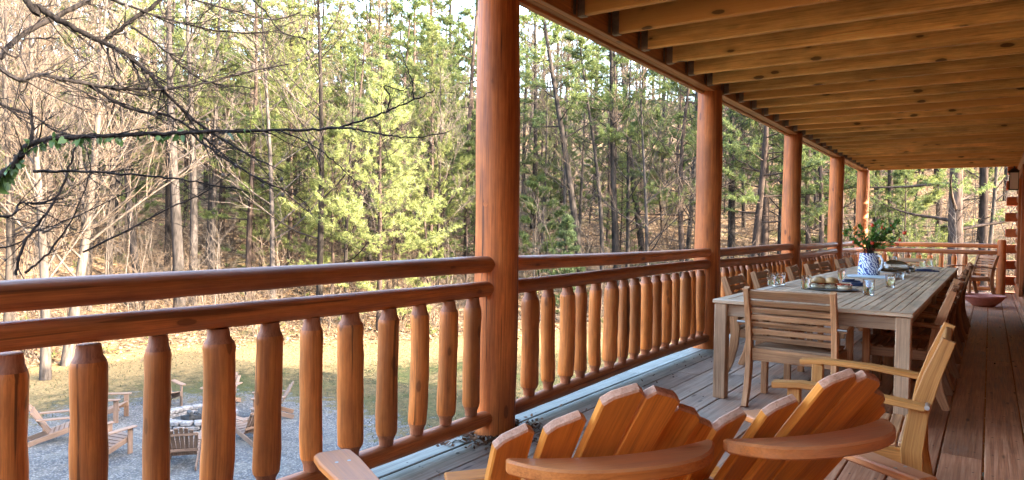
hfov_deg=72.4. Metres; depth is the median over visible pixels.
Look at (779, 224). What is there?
bare tree
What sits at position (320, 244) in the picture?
bare tree
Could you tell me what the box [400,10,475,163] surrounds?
pine tree
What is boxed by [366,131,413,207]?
young pine
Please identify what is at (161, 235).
sapling
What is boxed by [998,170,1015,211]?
sapling
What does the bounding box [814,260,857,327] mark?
dining chair
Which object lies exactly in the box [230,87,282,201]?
young pine
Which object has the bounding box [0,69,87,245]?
bare tree
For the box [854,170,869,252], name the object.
porch post
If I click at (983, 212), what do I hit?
pine tree
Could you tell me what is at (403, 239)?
bare shrub
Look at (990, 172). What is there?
young pine
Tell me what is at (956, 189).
pine tree
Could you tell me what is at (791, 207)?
porch post
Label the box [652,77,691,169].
young pine
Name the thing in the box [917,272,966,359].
dining chair
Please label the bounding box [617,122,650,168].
young pine
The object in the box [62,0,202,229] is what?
bare tree
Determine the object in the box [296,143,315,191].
young pine
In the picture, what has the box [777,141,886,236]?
pine tree
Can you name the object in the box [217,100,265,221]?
young pine
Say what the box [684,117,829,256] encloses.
pine tree
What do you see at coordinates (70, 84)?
bare tree
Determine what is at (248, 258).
pine tree
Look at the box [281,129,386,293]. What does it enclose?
young pine
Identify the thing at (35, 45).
bare tree
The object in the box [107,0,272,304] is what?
bare tree
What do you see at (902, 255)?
sapling
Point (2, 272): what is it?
sapling
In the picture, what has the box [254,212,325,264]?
bare shrub
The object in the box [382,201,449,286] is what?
young pine
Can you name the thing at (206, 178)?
bare tree
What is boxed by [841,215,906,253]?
fruit branches
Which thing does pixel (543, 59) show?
pine tree
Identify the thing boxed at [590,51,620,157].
bare tree
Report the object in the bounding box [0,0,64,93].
bare tree
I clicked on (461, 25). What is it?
pine tree
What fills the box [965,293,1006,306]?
planter bowl
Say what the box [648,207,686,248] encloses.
bare shrub
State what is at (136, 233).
sapling
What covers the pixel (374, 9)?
pine tree
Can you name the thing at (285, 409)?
lawn chair
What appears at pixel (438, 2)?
pine tree
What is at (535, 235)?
sapling
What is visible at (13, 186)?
young pine
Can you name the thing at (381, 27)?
pine tree
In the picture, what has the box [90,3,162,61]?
pine tree
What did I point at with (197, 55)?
pine tree
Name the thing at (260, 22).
pine tree
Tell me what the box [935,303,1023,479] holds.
deck frame
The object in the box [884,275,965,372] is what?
dining chair
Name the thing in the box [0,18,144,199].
bare tree
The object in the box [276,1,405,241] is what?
young pine
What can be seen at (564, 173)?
tree
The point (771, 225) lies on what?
bare shrub
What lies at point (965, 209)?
sapling
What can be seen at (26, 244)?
sapling
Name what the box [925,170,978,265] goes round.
sapling
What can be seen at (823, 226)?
sapling
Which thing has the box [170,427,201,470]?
lawn chair
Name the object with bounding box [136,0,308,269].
pine tree
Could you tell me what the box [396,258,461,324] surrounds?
bare shrub
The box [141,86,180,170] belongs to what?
young pine
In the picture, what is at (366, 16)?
pine tree
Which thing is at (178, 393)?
lawn chair
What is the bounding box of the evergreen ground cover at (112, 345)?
[5,173,1013,358]
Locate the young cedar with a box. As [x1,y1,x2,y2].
[538,213,584,314]
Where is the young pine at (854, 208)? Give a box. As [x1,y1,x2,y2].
[823,166,893,251]
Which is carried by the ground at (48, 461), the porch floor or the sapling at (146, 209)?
the sapling at (146, 209)
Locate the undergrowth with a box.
[0,150,1016,363]
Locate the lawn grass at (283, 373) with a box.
[25,317,670,443]
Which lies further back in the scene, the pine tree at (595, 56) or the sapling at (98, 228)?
the pine tree at (595, 56)
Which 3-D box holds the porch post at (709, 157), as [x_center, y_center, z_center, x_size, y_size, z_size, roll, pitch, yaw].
[2.035,-0.208,7.285,0.278,2.658,0.277,2,1,34]
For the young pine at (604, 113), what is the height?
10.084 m
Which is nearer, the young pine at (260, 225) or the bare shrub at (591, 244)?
the young pine at (260, 225)
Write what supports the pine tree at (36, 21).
on the ground at (48, 461)
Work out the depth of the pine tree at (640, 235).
44.17 m
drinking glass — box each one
[767,272,776,285]
[776,271,785,284]
[801,275,810,289]
[837,268,845,279]
[863,279,874,294]
[885,274,895,287]
[897,271,905,278]
[908,265,914,271]
[919,259,925,267]
[927,258,932,265]
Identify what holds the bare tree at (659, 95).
on the ground at (48, 461)
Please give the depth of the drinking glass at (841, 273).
7.32 m
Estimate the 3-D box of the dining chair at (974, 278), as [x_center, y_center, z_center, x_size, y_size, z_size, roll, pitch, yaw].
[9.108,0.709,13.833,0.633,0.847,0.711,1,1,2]
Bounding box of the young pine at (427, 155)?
[416,113,456,173]
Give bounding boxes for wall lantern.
[1008,166,1019,189]
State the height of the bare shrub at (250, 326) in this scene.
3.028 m
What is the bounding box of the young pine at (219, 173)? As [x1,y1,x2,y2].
[201,161,236,185]
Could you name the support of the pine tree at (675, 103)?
on the ground at (48, 461)
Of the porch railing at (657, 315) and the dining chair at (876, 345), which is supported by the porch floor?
the dining chair at (876, 345)
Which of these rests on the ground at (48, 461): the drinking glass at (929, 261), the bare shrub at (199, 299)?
the bare shrub at (199, 299)
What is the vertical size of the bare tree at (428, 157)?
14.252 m
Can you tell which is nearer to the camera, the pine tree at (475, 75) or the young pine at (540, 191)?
the young pine at (540, 191)
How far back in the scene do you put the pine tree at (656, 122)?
46.94 m
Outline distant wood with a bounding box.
[16,2,667,105]
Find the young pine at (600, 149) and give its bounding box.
[586,131,619,192]
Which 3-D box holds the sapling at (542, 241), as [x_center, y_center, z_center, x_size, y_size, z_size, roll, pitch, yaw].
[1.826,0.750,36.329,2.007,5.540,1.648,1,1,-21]
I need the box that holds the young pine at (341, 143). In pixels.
[297,86,368,208]
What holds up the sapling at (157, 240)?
on the ground at (48, 461)
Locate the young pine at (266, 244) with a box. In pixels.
[233,95,300,245]
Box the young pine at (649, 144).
[617,101,676,177]
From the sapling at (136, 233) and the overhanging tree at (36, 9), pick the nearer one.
the overhanging tree at (36, 9)
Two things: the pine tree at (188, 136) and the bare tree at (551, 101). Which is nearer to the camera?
the pine tree at (188, 136)
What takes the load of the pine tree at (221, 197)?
on the ground at (48, 461)
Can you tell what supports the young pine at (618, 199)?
on the ground at (48, 461)
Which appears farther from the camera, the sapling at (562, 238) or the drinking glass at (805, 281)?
the sapling at (562, 238)
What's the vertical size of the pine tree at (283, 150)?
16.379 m
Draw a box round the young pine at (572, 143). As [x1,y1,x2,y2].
[549,100,591,177]
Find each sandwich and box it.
[811,277,824,287]
[823,277,838,288]
[837,283,852,289]
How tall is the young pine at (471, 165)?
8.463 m
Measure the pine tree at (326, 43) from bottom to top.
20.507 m
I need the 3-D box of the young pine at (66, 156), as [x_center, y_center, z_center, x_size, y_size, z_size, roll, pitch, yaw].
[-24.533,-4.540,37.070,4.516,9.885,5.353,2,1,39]
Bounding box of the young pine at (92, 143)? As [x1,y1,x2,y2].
[85,119,108,173]
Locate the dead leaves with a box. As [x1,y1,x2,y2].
[436,414,544,452]
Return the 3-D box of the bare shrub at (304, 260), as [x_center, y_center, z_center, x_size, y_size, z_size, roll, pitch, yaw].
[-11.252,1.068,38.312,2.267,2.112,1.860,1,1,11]
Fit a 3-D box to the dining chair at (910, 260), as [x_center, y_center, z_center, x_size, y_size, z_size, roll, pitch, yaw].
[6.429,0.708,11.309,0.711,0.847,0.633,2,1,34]
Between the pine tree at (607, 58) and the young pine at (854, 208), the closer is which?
the young pine at (854, 208)
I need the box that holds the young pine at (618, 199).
[603,156,644,251]
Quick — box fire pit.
[170,404,238,430]
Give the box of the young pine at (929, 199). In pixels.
[869,169,978,265]
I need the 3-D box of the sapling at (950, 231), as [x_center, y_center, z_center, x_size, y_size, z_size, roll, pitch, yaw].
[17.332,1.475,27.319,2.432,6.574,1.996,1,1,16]
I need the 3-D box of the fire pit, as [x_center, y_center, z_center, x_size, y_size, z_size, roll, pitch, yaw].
[-7.604,4.218,16.997,1.795,0.341,1.781,2,1,34]
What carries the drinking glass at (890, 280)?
on the dining table
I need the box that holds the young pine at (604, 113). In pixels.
[576,80,622,170]
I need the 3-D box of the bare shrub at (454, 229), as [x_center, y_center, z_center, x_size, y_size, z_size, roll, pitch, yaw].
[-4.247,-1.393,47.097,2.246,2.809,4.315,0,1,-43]
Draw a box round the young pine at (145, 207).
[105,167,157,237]
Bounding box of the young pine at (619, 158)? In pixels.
[606,146,626,179]
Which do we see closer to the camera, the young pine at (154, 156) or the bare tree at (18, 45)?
the bare tree at (18, 45)
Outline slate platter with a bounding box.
[809,287,858,291]
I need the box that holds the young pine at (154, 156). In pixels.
[133,95,178,185]
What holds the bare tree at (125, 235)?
on the ground at (48, 461)
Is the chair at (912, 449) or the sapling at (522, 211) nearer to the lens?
the chair at (912, 449)
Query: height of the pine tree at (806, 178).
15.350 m
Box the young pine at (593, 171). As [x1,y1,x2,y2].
[568,159,607,222]
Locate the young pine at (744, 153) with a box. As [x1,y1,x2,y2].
[738,118,758,186]
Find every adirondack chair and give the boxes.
[314,383,713,479]
[683,368,936,479]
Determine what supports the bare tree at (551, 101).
on the ground at (48, 461)
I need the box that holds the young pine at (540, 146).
[532,136,544,169]
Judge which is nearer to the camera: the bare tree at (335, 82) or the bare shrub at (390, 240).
the bare shrub at (390, 240)
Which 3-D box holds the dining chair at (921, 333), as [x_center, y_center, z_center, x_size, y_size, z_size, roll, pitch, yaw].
[3.408,0.756,5.887,0.633,0.847,0.711,2,1,37]
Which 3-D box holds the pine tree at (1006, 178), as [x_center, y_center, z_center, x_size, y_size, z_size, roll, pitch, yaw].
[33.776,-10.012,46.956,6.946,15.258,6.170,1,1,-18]
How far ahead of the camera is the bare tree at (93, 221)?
31.61 m
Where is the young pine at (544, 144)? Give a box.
[520,91,567,185]
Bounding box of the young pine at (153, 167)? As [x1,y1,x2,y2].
[82,68,165,209]
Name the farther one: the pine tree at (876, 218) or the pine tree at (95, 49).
the pine tree at (95, 49)
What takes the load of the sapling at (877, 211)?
on the ground at (48, 461)
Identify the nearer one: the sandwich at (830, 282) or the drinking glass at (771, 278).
the sandwich at (830, 282)
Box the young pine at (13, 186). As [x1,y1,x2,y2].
[0,111,32,232]
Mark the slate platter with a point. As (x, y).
(837, 289)
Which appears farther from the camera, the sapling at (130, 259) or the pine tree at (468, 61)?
the pine tree at (468, 61)
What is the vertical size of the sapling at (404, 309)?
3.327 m
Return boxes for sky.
[9,0,693,100]
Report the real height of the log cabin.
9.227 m
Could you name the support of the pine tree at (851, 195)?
on the ground at (48, 461)
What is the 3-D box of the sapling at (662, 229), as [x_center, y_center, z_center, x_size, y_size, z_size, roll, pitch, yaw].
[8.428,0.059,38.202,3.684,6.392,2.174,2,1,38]
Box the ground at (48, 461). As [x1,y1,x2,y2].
[0,55,1017,479]
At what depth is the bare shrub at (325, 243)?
41.02 m
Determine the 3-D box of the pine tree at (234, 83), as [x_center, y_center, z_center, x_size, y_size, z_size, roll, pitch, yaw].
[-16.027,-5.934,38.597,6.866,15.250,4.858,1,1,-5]
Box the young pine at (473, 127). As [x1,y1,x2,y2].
[445,107,475,243]
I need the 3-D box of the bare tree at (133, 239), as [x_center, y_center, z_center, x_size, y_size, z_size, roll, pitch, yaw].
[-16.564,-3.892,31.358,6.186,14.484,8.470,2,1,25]
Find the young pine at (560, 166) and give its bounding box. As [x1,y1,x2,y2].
[545,132,590,213]
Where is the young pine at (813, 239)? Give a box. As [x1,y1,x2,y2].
[800,185,847,249]
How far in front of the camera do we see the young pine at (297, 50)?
36.59 m
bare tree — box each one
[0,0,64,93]
[0,0,77,165]
[0,0,83,95]
[0,0,93,203]
[0,0,95,173]
[0,0,96,220]
[0,0,107,164]
[0,0,146,253]
[0,0,149,380]
[0,0,160,270]
[0,0,176,310]
[0,0,176,320]
[0,0,182,320]
[0,0,204,274]
[0,0,230,366]
[0,2,62,148]
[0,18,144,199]
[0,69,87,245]
[1,9,44,100]
[14,0,141,190]
[42,0,214,308]
[60,0,127,180]
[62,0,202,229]
[64,29,201,255]
[64,32,150,197]
[67,0,261,307]
[74,0,185,163]
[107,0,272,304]
[122,0,163,68]
[145,0,392,299]
[146,0,443,323]
[175,1,246,190]
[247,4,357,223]
[277,3,373,122]
[297,35,363,141]
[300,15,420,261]
[307,44,443,292]
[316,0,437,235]
[357,45,475,284]
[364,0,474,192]
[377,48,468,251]
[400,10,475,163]
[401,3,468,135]
[415,34,471,201]
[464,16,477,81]
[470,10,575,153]
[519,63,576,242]
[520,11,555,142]
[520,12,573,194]
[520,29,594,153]
[520,30,608,193]
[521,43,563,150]
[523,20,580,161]
[527,44,588,177]
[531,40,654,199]
[544,65,748,276]
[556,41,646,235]
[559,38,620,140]
[566,53,690,282]
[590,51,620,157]
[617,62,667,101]
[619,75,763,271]
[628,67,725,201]
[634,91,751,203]
[646,72,668,136]
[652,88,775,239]
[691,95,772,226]
[722,123,806,253]
[948,167,1016,255]
[966,167,979,196]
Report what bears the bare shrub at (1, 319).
on the ground at (48, 461)
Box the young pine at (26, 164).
[1,118,40,199]
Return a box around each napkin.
[842,279,860,282]
[851,282,862,285]
[915,269,939,271]
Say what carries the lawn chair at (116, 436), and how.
on the ground at (48, 461)
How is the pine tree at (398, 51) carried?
on the ground at (48, 461)
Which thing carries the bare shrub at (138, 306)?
on the ground at (48, 461)
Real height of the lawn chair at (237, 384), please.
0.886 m
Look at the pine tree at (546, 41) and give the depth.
35.63 m
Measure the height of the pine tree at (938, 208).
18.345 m
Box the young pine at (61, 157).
[23,107,88,194]
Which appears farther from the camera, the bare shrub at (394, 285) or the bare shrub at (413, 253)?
the bare shrub at (413, 253)
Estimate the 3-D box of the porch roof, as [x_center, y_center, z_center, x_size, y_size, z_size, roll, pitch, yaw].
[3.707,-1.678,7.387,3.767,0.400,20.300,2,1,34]
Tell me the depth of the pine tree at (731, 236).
41.69 m
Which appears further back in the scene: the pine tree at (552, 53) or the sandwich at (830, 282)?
the pine tree at (552, 53)
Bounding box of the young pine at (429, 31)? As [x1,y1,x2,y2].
[375,22,475,285]
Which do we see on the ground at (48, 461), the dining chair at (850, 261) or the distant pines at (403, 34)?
the distant pines at (403, 34)
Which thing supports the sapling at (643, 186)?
on the ground at (48, 461)
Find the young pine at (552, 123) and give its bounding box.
[532,90,559,153]
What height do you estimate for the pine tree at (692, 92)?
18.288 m
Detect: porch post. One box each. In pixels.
[474,0,519,436]
[693,89,722,348]
[781,133,802,277]
[827,156,844,267]
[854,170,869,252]
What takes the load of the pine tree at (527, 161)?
on the ground at (48, 461)
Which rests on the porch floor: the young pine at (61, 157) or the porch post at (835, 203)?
the porch post at (835, 203)
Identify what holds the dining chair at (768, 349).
on the porch floor
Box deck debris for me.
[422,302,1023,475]
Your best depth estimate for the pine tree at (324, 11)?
55.71 m
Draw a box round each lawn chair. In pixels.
[28,404,69,446]
[107,392,131,422]
[108,421,136,453]
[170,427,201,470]
[171,379,185,405]
[200,372,242,401]
[236,407,253,446]
[251,381,293,418]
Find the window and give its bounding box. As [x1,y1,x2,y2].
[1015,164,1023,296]
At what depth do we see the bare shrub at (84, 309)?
26.62 m
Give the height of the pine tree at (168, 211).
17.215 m
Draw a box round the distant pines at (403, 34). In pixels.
[9,2,675,96]
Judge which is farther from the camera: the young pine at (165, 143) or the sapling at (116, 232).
the young pine at (165, 143)
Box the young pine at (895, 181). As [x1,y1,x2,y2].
[868,176,926,253]
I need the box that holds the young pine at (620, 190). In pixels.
[617,145,647,209]
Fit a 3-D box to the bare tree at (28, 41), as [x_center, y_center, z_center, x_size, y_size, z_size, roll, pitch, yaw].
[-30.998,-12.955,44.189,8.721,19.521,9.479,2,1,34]
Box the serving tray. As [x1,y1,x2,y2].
[846,274,896,278]
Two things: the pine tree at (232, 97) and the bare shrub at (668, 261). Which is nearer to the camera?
the bare shrub at (668, 261)
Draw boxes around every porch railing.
[0,256,494,479]
[515,248,710,414]
[719,244,793,333]
[800,242,837,274]
[842,241,863,267]
[868,242,997,290]
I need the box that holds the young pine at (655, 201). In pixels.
[638,147,689,234]
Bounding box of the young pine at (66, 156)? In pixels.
[14,75,109,239]
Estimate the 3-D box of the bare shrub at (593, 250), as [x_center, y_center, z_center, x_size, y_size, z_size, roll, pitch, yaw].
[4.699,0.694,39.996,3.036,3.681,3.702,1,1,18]
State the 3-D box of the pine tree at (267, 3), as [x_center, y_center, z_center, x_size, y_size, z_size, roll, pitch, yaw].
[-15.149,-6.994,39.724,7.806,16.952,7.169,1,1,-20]
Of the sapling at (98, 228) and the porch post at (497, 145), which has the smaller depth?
the porch post at (497, 145)
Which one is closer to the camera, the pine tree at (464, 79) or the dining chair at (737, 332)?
the dining chair at (737, 332)
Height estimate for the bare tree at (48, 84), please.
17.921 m
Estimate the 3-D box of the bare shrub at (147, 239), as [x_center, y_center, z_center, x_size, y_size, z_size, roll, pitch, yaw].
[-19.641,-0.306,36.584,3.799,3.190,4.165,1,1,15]
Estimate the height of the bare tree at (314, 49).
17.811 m
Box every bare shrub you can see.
[0,194,34,236]
[0,206,47,263]
[0,279,62,354]
[48,251,119,317]
[59,226,101,267]
[65,200,144,258]
[89,234,209,309]
[110,262,193,311]
[114,217,183,261]
[129,241,218,307]
[138,243,171,272]
[154,242,186,271]
[170,266,241,330]
[182,218,223,252]
[188,259,252,304]
[199,205,257,252]
[212,260,268,326]
[220,289,282,335]
[253,246,304,292]
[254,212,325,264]
[292,244,315,264]
[304,226,360,263]
[316,244,358,262]
[327,205,382,254]
[328,255,411,314]
[343,280,384,324]
[348,246,365,291]
[362,211,408,251]
[388,237,446,278]
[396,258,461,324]
[400,217,436,253]
[434,211,472,237]
[445,254,473,308]
[518,233,543,276]
[573,225,621,271]
[581,223,599,252]
[597,221,658,251]
[618,213,685,266]
[643,228,690,277]
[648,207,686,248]
[658,217,694,248]
[721,225,771,257]
[726,213,754,245]
[751,212,777,239]
[769,210,777,234]
[967,218,1015,289]
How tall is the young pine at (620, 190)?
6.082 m
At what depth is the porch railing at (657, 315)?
5.33 m
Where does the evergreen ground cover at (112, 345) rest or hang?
on the ground at (48, 461)
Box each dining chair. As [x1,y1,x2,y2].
[721,273,805,379]
[737,286,853,406]
[750,269,823,344]
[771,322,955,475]
[785,264,844,344]
[803,262,862,331]
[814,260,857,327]
[834,258,847,268]
[845,257,855,267]
[861,285,959,410]
[879,280,965,389]
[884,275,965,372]
[892,257,932,266]
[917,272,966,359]
[936,264,973,326]
[936,266,971,339]
[936,269,968,348]
[947,254,999,294]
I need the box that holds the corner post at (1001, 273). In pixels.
[996,240,1006,294]
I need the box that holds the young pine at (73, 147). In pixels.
[63,120,89,165]
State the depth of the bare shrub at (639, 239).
42.49 m
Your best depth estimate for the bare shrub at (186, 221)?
39.82 m
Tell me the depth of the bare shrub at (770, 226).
47.10 m
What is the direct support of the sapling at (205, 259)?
on the ground at (48, 461)
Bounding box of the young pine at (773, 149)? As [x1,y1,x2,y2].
[753,130,781,176]
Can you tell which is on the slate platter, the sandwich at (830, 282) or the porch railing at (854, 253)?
the sandwich at (830, 282)
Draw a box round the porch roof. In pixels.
[520,0,1023,170]
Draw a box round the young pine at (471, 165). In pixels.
[427,139,475,282]
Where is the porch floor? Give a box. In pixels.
[370,291,1023,479]
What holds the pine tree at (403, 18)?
on the ground at (48, 461)
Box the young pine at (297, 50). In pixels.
[201,5,374,264]
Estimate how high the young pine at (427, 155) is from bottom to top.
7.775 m
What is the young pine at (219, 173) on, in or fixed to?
on the ground at (48, 461)
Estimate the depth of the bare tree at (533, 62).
84.04 m
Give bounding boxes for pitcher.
[857,253,883,274]
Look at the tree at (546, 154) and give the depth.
45.91 m
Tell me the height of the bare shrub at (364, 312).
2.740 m
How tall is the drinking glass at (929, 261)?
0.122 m
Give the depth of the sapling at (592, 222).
42.05 m
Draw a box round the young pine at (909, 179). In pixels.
[877,169,946,266]
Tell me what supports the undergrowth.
on the ground at (48, 461)
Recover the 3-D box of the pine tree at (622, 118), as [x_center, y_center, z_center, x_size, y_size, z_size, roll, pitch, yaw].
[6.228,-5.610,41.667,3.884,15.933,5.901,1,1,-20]
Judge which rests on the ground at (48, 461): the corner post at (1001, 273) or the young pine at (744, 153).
the young pine at (744, 153)
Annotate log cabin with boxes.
[1005,152,1023,317]
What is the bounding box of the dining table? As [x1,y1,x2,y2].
[713,266,957,415]
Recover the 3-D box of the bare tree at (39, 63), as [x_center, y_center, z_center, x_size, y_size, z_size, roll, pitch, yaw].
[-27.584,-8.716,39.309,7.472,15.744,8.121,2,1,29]
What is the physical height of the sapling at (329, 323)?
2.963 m
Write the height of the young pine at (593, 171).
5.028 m
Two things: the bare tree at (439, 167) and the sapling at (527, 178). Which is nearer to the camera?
the bare tree at (439, 167)
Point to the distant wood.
(474, 65)
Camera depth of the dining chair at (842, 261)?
10.48 m
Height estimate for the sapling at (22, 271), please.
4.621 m
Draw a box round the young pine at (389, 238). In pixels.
[364,158,427,288]
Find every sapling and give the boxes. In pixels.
[0,184,50,276]
[0,188,38,278]
[0,239,5,279]
[1,175,70,317]
[17,225,63,278]
[19,219,54,311]
[47,177,76,258]
[84,187,136,312]
[94,202,105,247]
[104,198,153,310]
[107,191,133,263]
[114,219,154,272]
[118,235,147,273]
[124,217,146,254]
[130,160,166,267]
[137,213,198,271]
[141,208,163,241]
[153,145,207,234]
[157,214,164,254]
[170,207,202,265]
[180,210,239,304]
[204,217,237,303]
[253,226,299,299]
[293,246,315,295]
[323,285,346,332]
[355,178,368,247]
[382,227,421,288]
[392,241,415,286]
[397,279,420,331]
[436,219,469,284]
[519,178,535,274]
[519,187,550,295]
[521,153,537,203]
[521,246,540,292]
[525,205,557,294]
[535,195,597,284]
[581,196,605,269]
[588,245,613,318]
[631,159,657,225]
[635,187,689,275]
[636,167,650,203]
[670,224,678,261]
[720,203,773,258]
[769,163,779,225]
[801,190,853,249]
[845,188,901,252]
[871,195,915,259]
[887,200,940,262]
[907,183,947,235]
[917,198,988,274]
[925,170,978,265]
[929,171,974,223]
[941,179,977,249]
[964,167,991,242]
[964,168,978,220]
[988,172,1017,239]
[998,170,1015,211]
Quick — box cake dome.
[880,256,909,275]
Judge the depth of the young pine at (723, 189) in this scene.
53.81 m
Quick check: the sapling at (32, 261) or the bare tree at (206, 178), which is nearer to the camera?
the sapling at (32, 261)
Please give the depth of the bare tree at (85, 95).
50.57 m
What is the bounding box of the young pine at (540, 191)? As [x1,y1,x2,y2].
[519,174,567,276]
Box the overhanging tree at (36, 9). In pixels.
[0,0,470,311]
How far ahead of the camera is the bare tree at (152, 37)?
64.58 m
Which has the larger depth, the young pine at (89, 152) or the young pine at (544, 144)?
the young pine at (544, 144)
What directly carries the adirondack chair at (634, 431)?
on the porch floor
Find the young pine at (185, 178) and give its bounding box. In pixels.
[154,156,200,225]
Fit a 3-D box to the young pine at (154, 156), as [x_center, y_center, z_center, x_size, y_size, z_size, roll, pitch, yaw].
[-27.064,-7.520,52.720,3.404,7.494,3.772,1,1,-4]
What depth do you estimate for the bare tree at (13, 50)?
27.31 m
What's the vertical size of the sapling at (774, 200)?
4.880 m
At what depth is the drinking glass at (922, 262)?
10.46 m
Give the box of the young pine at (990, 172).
[964,167,1004,207]
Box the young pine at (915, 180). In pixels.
[882,169,926,183]
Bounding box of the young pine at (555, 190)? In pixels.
[526,161,568,219]
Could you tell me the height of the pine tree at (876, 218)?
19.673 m
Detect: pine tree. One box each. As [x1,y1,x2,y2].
[0,0,74,59]
[0,0,85,138]
[2,0,219,274]
[45,0,264,268]
[61,0,134,107]
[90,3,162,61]
[128,1,208,145]
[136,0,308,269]
[137,0,200,141]
[150,0,238,219]
[155,0,284,265]
[165,0,286,234]
[173,0,315,260]
[174,0,236,143]
[179,0,318,301]
[201,3,250,206]
[230,18,260,176]
[232,0,362,232]
[233,7,279,198]
[251,0,373,252]
[266,0,323,207]
[281,0,376,155]
[286,0,348,174]
[303,33,413,284]
[312,0,424,206]
[324,10,392,194]
[342,0,400,196]
[342,0,425,222]
[355,2,402,68]
[357,0,476,234]
[359,11,457,259]
[361,21,400,149]
[364,0,404,56]
[390,0,475,213]
[391,12,418,131]
[392,0,477,217]
[399,21,445,166]
[405,29,435,200]
[406,41,475,257]
[410,0,457,65]
[419,23,475,179]
[421,0,524,256]
[433,0,460,49]
[435,30,476,230]
[446,36,476,192]
[460,13,477,99]
[464,38,533,130]
[472,50,551,185]
[519,9,587,228]
[519,12,621,309]
[520,18,568,135]
[520,23,538,73]
[520,52,531,136]
[530,27,608,202]
[552,31,606,129]
[552,33,643,304]
[558,41,662,286]
[571,47,665,268]
[578,46,638,243]
[581,43,607,76]
[584,44,674,263]
[602,77,772,276]
[617,62,663,150]
[643,70,743,199]
[643,86,694,213]
[665,95,694,180]
[669,103,783,258]
[675,89,753,156]
[684,105,822,255]
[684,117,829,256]
[722,112,805,254]
[724,111,781,255]
[725,124,851,251]
[761,132,877,255]
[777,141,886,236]
[813,151,818,228]
[814,166,1017,274]
[869,169,928,259]
[874,169,909,252]
[917,168,948,229]
[926,167,1000,292]
[965,169,979,241]
[1002,167,1008,200]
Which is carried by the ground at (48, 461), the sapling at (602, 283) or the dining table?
the sapling at (602, 283)
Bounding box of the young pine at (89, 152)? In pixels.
[73,45,149,170]
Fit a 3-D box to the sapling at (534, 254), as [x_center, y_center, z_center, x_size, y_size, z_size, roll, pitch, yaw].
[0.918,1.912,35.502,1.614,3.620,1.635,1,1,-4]
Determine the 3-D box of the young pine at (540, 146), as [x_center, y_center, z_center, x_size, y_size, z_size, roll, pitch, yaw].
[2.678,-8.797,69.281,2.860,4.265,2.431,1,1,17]
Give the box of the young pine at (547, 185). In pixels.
[519,155,558,234]
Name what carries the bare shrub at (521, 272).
on the ground at (48, 461)
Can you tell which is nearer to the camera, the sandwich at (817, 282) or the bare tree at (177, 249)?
the sandwich at (817, 282)
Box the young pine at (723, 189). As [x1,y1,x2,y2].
[722,116,756,212]
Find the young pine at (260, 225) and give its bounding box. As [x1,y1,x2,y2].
[217,117,303,266]
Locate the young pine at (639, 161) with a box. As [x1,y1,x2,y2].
[617,104,664,192]
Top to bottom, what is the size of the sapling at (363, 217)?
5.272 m
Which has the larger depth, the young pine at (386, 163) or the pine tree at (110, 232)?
the young pine at (386, 163)
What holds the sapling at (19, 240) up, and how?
on the ground at (48, 461)
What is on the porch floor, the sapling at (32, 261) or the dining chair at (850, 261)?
the dining chair at (850, 261)
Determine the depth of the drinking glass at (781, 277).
6.55 m
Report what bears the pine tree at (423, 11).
on the ground at (48, 461)
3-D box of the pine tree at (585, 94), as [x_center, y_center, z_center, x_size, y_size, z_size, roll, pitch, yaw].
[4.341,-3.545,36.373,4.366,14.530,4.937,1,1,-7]
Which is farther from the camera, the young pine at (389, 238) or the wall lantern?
the young pine at (389, 238)
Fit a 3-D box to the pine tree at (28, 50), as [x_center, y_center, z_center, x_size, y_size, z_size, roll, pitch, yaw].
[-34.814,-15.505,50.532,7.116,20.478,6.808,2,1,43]
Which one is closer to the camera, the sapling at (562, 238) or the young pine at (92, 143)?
the sapling at (562, 238)
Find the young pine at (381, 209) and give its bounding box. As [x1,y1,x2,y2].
[280,50,461,330]
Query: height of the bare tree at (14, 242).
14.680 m
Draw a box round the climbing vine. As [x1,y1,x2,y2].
[0,128,250,211]
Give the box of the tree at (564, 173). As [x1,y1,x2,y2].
[521,32,623,250]
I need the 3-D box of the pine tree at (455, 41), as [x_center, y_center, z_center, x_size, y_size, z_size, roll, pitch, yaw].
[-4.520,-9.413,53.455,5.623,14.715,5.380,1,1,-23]
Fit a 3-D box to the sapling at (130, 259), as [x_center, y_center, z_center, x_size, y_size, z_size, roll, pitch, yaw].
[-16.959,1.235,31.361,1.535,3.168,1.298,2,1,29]
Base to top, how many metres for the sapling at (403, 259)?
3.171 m
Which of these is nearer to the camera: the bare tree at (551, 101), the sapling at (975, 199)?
the sapling at (975, 199)
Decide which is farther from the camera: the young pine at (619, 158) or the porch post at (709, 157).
the young pine at (619, 158)
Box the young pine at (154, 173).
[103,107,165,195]
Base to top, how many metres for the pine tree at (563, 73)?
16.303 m
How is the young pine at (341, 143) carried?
on the ground at (48, 461)
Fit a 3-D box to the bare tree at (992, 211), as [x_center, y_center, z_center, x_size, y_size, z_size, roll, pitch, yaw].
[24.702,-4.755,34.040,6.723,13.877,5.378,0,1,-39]
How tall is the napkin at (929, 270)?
0.036 m
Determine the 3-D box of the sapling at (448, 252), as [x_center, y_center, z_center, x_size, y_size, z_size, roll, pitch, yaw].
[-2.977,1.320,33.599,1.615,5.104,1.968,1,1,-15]
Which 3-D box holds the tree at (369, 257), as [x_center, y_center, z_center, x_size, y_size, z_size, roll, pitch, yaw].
[-8.102,-5.204,40.838,7.254,14.837,6.673,1,1,17]

